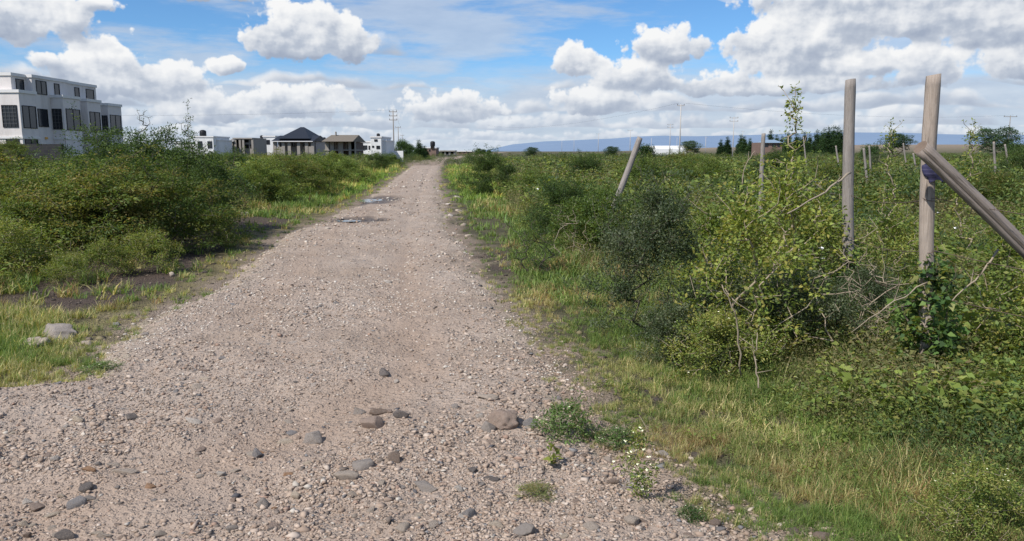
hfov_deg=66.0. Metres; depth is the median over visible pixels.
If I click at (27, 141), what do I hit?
window
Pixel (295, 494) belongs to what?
stone
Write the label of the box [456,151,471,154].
brown house
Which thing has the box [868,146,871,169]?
fence post
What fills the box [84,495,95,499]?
stone
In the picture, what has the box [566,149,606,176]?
thorn bush
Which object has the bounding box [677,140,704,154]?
acacia tree
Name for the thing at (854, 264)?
vine
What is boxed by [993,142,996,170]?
fence post
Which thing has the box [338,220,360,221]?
puddle
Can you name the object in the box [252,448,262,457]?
stone
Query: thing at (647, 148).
round tree
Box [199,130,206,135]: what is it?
water tank
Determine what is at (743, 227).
leafy shrub
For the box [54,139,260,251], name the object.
thorn bush
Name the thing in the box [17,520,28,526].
stone
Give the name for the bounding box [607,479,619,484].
stone
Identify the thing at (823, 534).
stone
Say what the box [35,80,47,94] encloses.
window
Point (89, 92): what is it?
window
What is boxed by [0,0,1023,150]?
sky
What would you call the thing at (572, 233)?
dead shrub
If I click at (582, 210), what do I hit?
thorn bush
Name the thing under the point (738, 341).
dead branch
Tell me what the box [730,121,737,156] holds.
power pole
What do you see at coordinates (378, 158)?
thorn bush
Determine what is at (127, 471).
stone
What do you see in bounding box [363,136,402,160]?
white house
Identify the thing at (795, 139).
conifer tree
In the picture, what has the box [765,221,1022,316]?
fence wire
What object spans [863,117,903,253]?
tall weed
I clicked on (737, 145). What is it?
conifer tree
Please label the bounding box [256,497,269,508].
stone
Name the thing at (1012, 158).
thorn bush
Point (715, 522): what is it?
stone
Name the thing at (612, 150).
acacia tree
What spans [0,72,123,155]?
town houses
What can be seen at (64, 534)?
stone
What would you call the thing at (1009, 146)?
round tree
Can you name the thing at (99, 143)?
thorn bush
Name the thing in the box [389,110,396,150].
power pole
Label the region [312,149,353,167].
thorn bush
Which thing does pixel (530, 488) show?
weed
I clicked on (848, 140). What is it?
fence post
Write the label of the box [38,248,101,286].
weed
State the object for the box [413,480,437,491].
stone
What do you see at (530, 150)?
acacia tree
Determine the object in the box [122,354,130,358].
stone
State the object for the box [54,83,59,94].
window
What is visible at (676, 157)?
thorn bush
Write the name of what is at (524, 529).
stone
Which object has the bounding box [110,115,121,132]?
window
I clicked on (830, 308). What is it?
thorn bush
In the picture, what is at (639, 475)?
weed
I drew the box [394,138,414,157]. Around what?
round tree
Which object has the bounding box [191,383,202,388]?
stone
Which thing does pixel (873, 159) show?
thorn bush
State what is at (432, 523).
stone
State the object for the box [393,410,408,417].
stone
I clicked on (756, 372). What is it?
dead branch
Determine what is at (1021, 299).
leafy shrub
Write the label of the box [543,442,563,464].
weed
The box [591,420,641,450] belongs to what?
weed
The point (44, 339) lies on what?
boulder
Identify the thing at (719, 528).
stone
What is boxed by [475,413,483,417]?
stone
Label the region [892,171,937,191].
thorn bush
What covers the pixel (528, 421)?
stone
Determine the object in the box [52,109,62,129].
window
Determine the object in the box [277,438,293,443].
stone
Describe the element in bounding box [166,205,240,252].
weed
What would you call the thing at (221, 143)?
white house
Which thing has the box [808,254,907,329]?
thorn bush
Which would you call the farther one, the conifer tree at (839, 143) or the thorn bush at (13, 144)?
the conifer tree at (839, 143)
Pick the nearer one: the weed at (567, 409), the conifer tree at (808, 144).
the weed at (567, 409)
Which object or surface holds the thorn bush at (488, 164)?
on the ground at (140, 277)
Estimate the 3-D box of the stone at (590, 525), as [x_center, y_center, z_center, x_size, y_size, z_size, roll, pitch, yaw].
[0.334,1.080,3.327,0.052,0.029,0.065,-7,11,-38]
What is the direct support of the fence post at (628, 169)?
on the ground at (140, 277)
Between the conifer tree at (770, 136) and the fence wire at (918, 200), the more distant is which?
the conifer tree at (770, 136)
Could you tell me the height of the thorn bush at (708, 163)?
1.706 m
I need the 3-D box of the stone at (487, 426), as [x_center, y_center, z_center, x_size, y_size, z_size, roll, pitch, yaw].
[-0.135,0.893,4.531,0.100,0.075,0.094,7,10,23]
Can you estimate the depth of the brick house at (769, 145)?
207.61 m
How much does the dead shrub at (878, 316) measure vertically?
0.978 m
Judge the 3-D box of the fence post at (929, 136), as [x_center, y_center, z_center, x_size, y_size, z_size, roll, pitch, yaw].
[2.825,-0.186,5.330,0.208,2.233,0.101,3,9,22]
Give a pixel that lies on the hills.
(861, 138)
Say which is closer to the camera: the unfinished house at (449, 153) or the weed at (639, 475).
the weed at (639, 475)
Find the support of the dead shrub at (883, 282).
on the ground at (140, 277)
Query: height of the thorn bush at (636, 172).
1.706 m
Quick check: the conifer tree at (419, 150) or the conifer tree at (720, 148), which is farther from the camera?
the conifer tree at (720, 148)
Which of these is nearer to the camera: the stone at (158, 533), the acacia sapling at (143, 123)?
the stone at (158, 533)
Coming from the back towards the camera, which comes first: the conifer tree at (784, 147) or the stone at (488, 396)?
the conifer tree at (784, 147)
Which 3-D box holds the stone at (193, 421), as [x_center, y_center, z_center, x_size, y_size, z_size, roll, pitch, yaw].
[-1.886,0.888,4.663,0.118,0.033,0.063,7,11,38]
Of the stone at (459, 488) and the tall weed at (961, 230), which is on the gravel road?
the stone at (459, 488)
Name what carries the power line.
attached to the power pole at (393, 123)
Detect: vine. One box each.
[831,249,865,297]
[884,248,971,371]
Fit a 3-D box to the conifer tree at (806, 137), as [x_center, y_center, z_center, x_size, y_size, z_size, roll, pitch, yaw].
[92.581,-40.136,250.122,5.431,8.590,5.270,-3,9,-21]
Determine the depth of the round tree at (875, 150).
78.92 m
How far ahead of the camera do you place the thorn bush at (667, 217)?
6.57 m
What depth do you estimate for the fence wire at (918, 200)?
5.39 m
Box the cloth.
[922,163,943,182]
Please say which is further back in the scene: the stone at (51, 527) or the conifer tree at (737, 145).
the conifer tree at (737, 145)
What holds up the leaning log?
on the ground at (140, 277)
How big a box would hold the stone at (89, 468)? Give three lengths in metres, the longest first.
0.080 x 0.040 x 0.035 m
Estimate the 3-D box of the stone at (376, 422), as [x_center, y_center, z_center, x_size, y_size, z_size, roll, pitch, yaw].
[-0.818,0.883,4.574,0.151,0.091,0.111,4,10,27]
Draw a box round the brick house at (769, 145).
[751,140,782,155]
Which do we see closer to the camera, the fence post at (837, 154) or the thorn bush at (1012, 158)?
the thorn bush at (1012, 158)
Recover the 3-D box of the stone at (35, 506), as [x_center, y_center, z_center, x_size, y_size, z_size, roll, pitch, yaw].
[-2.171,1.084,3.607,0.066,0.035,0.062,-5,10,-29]
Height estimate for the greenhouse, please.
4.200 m
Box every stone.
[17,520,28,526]
[22,498,32,503]
[23,532,31,537]
[28,523,38,526]
[29,502,45,511]
[43,511,59,517]
[47,525,56,529]
[50,455,59,461]
[54,529,74,539]
[66,495,86,509]
[72,415,82,422]
[78,482,93,492]
[79,340,91,344]
[82,466,95,471]
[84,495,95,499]
[91,531,102,534]
[96,533,111,537]
[106,462,119,465]
[111,469,137,473]
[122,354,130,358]
[126,413,137,419]
[145,483,155,488]
[151,530,166,536]
[185,417,200,423]
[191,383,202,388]
[195,446,205,451]
[213,417,221,422]
[216,471,225,475]
[225,525,237,530]
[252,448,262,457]
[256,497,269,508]
[267,522,279,527]
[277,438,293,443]
[283,419,292,423]
[286,430,297,435]
[290,490,300,498]
[303,430,323,443]
[332,470,358,479]
[347,491,357,496]
[352,458,374,470]
[353,407,366,414]
[360,416,383,428]
[366,506,374,512]
[369,408,387,414]
[377,480,385,484]
[379,368,389,375]
[388,451,399,462]
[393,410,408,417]
[395,522,409,532]
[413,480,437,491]
[428,520,438,528]
[451,403,457,408]
[454,485,462,491]
[461,508,475,517]
[468,467,478,472]
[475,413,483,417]
[477,394,497,399]
[481,421,496,432]
[484,476,499,480]
[489,520,504,527]
[512,523,534,535]
[522,417,538,427]
[560,533,568,538]
[583,521,599,530]
[603,456,611,461]
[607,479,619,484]
[623,514,639,525]
[658,450,667,457]
[709,518,720,525]
[715,526,726,530]
[812,531,830,540]
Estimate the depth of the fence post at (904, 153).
39.56 m
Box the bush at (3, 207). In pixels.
[0,194,40,249]
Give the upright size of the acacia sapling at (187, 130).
2.431 m
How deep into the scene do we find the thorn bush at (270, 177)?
23.08 m
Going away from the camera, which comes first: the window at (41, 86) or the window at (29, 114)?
the window at (29, 114)
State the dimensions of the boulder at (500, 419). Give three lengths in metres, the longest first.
0.178 x 0.142 x 0.125 m
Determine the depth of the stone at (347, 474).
3.79 m
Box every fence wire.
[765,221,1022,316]
[767,178,1023,214]
[775,208,1023,269]
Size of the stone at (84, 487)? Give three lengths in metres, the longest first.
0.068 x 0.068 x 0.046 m
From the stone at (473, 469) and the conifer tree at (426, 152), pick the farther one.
the conifer tree at (426, 152)
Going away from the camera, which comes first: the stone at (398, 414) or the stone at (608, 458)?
the stone at (608, 458)
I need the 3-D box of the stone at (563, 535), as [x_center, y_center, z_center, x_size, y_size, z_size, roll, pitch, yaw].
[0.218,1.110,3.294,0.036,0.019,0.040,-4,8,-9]
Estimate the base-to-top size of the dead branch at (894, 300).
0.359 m
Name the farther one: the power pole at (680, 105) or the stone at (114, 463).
the power pole at (680, 105)
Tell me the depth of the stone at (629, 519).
3.37 m
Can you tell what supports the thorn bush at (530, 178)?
on the ground at (140, 277)
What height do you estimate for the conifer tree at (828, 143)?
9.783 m
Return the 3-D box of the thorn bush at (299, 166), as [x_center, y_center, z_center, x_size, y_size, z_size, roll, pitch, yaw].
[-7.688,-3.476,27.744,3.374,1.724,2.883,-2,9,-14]
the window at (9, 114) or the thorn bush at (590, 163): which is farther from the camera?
the window at (9, 114)
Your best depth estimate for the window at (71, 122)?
78.57 m
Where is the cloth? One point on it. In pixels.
(929, 173)
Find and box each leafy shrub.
[662,170,863,362]
[670,186,754,290]
[715,149,890,313]
[766,179,871,291]
[857,198,953,297]
[946,198,1023,321]
[957,239,1023,361]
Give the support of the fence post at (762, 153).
on the ground at (140, 277)
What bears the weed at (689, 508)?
on the gravel road
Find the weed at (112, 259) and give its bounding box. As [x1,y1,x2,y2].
[62,232,141,277]
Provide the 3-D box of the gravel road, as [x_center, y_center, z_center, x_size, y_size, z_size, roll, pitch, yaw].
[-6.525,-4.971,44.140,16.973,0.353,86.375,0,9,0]
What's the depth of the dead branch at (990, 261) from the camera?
5.26 m
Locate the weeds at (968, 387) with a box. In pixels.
[0,151,1023,540]
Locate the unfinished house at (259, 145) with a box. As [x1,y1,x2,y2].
[231,138,266,155]
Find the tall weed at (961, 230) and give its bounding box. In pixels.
[947,118,986,247]
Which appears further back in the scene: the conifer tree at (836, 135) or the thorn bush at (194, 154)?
the conifer tree at (836, 135)
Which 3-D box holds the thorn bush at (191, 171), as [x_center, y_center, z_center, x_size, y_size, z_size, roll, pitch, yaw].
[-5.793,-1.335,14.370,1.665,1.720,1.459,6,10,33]
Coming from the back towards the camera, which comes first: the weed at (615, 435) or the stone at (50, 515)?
the weed at (615, 435)
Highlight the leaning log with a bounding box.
[913,141,1023,258]
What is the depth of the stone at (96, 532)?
3.30 m
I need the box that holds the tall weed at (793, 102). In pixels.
[757,81,821,253]
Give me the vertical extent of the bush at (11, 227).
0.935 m
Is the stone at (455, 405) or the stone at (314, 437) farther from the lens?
the stone at (455, 405)
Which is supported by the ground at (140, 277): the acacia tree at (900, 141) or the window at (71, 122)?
the acacia tree at (900, 141)
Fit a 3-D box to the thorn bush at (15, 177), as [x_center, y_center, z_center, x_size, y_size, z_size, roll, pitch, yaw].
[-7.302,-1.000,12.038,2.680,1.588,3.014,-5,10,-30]
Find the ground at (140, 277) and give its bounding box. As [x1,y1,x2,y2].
[0,145,1022,540]
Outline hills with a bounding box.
[485,132,1023,150]
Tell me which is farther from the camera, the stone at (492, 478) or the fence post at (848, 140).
the fence post at (848, 140)
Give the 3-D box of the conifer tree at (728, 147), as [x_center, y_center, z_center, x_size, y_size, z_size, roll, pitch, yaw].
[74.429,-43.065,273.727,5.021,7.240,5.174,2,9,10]
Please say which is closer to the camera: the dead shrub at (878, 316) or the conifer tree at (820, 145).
the dead shrub at (878, 316)
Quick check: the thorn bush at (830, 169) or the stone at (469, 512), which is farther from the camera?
the thorn bush at (830, 169)
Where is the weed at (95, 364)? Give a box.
[76,358,125,374]
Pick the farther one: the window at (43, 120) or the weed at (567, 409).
the window at (43, 120)
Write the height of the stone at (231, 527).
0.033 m
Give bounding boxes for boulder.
[22,336,50,347]
[42,323,77,340]
[487,409,518,429]
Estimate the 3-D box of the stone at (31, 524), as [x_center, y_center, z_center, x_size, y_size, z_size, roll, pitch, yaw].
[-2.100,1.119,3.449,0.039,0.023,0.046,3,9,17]
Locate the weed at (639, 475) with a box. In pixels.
[611,412,659,500]
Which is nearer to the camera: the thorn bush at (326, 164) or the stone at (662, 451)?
the stone at (662, 451)
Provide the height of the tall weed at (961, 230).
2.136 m
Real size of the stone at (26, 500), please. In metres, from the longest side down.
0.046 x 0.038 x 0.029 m
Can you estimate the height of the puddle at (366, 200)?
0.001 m
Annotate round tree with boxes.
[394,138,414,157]
[637,143,656,156]
[856,143,884,159]
[999,140,1023,156]
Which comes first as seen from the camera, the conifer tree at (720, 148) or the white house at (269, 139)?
the white house at (269, 139)
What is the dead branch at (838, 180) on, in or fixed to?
on the ground at (140, 277)
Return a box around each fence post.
[608,136,641,213]
[758,133,765,225]
[835,146,838,164]
[842,78,855,277]
[862,148,867,181]
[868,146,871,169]
[903,143,906,166]
[919,73,940,367]
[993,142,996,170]
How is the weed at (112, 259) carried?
on the ground at (140, 277)
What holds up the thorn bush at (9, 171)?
on the ground at (140, 277)
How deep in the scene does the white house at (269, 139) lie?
147.60 m
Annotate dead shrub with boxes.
[546,201,601,256]
[798,242,901,354]
[834,232,948,339]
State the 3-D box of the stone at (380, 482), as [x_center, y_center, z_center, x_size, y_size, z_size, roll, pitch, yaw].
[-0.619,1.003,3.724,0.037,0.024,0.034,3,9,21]
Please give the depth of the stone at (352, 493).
3.60 m
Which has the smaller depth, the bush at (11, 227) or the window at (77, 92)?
the bush at (11, 227)
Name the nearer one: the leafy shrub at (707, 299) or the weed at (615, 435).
the weed at (615, 435)
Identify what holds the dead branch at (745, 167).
on the ground at (140, 277)
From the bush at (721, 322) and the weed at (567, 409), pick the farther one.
the bush at (721, 322)
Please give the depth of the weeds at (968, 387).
5.63 m
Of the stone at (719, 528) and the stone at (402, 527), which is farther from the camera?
the stone at (719, 528)
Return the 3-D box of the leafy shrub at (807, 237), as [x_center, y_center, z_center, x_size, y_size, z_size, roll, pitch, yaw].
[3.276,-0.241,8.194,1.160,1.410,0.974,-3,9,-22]
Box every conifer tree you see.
[409,140,427,159]
[423,146,430,159]
[715,139,725,156]
[723,136,731,155]
[734,135,742,153]
[737,135,748,153]
[744,139,752,155]
[767,129,774,139]
[782,131,791,153]
[790,133,800,154]
[796,130,809,155]
[802,133,812,155]
[809,129,820,153]
[815,129,826,154]
[821,127,835,154]
[830,125,837,138]
[830,126,841,148]
[832,128,842,153]
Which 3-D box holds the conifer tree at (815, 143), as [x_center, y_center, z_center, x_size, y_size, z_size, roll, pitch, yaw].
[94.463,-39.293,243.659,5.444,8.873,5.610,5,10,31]
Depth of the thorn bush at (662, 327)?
5.83 m
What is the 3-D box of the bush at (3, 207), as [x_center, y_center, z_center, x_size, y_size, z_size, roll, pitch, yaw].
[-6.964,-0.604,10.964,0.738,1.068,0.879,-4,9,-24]
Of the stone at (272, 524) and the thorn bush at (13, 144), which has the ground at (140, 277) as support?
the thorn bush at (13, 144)
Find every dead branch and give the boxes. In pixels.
[722,285,745,375]
[740,151,754,184]
[740,333,770,387]
[787,172,851,213]
[851,277,927,332]
[952,249,998,300]
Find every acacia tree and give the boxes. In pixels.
[524,147,540,157]
[603,146,619,155]
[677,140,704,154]
[875,133,915,155]
[967,125,1023,158]
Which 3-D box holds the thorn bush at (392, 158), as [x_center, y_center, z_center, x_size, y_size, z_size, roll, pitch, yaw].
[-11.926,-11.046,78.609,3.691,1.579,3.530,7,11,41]
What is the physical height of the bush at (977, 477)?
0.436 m
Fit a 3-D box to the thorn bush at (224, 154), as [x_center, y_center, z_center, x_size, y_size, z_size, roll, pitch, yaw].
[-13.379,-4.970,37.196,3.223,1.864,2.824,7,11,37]
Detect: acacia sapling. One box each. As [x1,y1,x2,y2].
[133,109,151,153]
[180,117,197,160]
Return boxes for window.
[1,105,18,126]
[15,78,24,89]
[22,105,37,128]
[25,139,37,143]
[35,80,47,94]
[37,109,48,126]
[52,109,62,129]
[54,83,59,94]
[65,108,81,130]
[74,87,79,96]
[86,89,94,99]
[89,111,101,131]
[101,115,107,131]
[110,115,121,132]
[207,141,211,147]
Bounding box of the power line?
[122,110,378,115]
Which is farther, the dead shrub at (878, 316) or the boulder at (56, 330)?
the boulder at (56, 330)
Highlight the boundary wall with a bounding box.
[2,140,64,165]
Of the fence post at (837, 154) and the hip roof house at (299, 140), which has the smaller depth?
the fence post at (837, 154)
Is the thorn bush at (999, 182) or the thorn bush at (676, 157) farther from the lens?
the thorn bush at (676, 157)
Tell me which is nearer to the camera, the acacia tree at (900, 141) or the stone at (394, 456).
the stone at (394, 456)
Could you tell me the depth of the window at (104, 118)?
86.70 m
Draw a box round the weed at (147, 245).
[108,225,184,274]
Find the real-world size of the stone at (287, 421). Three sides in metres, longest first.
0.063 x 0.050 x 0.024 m
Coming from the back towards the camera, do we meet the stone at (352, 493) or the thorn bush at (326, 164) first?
the thorn bush at (326, 164)
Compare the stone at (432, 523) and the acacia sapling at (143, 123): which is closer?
the stone at (432, 523)
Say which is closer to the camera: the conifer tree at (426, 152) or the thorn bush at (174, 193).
the thorn bush at (174, 193)
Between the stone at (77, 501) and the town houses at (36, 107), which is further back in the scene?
the town houses at (36, 107)
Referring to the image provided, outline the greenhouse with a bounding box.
[650,146,684,154]
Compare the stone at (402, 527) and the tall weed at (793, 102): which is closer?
the stone at (402, 527)
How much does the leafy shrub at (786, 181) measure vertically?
1.709 m
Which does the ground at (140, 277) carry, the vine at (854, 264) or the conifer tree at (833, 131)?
the conifer tree at (833, 131)
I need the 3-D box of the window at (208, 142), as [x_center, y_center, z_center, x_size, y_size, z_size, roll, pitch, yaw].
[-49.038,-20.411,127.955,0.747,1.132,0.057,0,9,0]
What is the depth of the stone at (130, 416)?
4.77 m
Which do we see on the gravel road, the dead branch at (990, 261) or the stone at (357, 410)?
the stone at (357, 410)
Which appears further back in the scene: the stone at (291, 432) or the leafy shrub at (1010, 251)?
the leafy shrub at (1010, 251)
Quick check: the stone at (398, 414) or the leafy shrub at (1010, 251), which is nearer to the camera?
the stone at (398, 414)
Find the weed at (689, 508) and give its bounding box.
[675,498,708,525]
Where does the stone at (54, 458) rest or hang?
on the gravel road
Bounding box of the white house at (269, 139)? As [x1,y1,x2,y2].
[262,136,277,153]
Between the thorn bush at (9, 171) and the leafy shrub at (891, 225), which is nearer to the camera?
the leafy shrub at (891, 225)
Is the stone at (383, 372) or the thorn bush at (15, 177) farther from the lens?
the thorn bush at (15, 177)
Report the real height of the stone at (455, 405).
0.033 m
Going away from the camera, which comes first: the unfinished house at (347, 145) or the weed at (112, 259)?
the weed at (112, 259)
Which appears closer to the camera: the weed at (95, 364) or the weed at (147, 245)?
the weed at (95, 364)
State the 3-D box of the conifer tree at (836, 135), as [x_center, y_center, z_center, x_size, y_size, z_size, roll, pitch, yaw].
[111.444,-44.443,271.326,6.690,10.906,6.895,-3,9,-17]
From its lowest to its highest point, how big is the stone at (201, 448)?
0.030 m
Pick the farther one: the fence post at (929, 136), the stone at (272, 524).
the fence post at (929, 136)
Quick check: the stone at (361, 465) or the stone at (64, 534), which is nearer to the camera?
the stone at (64, 534)
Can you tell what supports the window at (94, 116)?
in the town houses at (36, 107)
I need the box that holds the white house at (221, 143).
[175,136,232,153]
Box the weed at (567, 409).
[530,390,603,445]
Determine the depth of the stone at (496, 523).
3.33 m
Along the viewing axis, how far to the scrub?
20.94 m
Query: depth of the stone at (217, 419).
4.67 m
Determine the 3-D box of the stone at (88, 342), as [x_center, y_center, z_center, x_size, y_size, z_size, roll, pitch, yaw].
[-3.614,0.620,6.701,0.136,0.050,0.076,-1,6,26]
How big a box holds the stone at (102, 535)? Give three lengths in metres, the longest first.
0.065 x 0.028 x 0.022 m
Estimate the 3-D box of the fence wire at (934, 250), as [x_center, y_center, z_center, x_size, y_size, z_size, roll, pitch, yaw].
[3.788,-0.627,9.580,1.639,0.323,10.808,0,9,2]
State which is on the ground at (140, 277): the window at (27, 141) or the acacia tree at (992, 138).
the acacia tree at (992, 138)
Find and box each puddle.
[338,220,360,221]
[359,199,381,201]
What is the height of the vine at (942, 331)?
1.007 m
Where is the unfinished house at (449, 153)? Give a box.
[439,150,456,155]
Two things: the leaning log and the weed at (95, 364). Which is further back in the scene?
the weed at (95, 364)
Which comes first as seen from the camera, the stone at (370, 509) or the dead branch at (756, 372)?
the stone at (370, 509)
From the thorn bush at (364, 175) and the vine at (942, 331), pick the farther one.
the thorn bush at (364, 175)
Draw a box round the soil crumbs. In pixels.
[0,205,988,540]
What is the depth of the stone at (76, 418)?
4.64 m
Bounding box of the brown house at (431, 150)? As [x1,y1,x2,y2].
[425,146,438,155]
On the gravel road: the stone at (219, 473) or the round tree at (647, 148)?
the stone at (219, 473)
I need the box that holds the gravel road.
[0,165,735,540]
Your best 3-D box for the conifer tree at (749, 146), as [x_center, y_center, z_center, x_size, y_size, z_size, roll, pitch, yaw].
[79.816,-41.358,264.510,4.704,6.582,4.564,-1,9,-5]
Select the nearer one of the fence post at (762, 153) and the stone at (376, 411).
the stone at (376, 411)
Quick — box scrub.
[71,151,1023,219]
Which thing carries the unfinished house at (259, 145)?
on the ground at (140, 277)
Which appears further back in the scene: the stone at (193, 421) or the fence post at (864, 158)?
the fence post at (864, 158)
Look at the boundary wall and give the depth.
44.49 m
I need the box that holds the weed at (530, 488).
[514,478,558,503]
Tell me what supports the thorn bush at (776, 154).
on the ground at (140, 277)
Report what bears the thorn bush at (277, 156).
on the ground at (140, 277)
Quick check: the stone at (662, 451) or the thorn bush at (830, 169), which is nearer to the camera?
the stone at (662, 451)
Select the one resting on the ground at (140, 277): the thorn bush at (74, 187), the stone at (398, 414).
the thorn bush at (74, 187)
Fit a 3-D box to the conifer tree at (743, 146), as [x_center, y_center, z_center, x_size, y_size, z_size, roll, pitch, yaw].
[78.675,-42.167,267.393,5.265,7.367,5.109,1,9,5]
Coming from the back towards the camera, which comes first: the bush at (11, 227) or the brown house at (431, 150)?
the brown house at (431, 150)
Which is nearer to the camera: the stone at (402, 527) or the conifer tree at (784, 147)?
the stone at (402, 527)
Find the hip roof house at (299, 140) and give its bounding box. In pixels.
[271,127,324,155]
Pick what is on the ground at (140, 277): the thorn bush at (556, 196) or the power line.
the thorn bush at (556, 196)
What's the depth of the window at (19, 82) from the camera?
72.98 m
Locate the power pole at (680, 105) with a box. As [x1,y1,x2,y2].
[677,104,684,151]
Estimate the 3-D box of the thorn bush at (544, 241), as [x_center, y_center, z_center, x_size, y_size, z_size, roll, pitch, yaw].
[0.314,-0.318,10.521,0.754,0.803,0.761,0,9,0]
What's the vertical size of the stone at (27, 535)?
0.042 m
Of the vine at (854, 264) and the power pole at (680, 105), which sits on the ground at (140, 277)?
the power pole at (680, 105)
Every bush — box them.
[0,136,53,172]
[0,147,180,263]
[0,151,56,226]
[0,157,134,248]
[0,194,40,249]
[0,211,67,278]
[10,103,189,185]
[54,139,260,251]
[87,98,265,232]
[154,150,245,239]
[207,146,255,164]
[224,152,313,202]
[251,148,292,163]
[259,147,340,192]
[289,151,354,188]
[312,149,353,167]
[330,156,380,183]
[362,150,395,169]
[382,153,407,166]
[449,142,522,195]
[501,166,553,201]
[507,216,560,272]
[518,166,597,236]
[543,179,651,255]
[553,146,743,352]
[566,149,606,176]
[600,151,682,184]
[617,290,737,373]
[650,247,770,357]
[652,295,791,387]
[655,145,698,167]
[670,150,744,184]
[736,248,897,356]
[752,144,802,171]
[796,154,867,188]
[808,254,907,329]
[860,149,894,169]
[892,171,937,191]
[897,443,1023,540]
[935,158,1023,209]
[996,144,1023,169]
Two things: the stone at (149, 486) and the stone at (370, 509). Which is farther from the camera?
the stone at (149, 486)
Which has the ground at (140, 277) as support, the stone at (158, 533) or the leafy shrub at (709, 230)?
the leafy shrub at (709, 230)
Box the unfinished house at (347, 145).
[322,132,364,157]

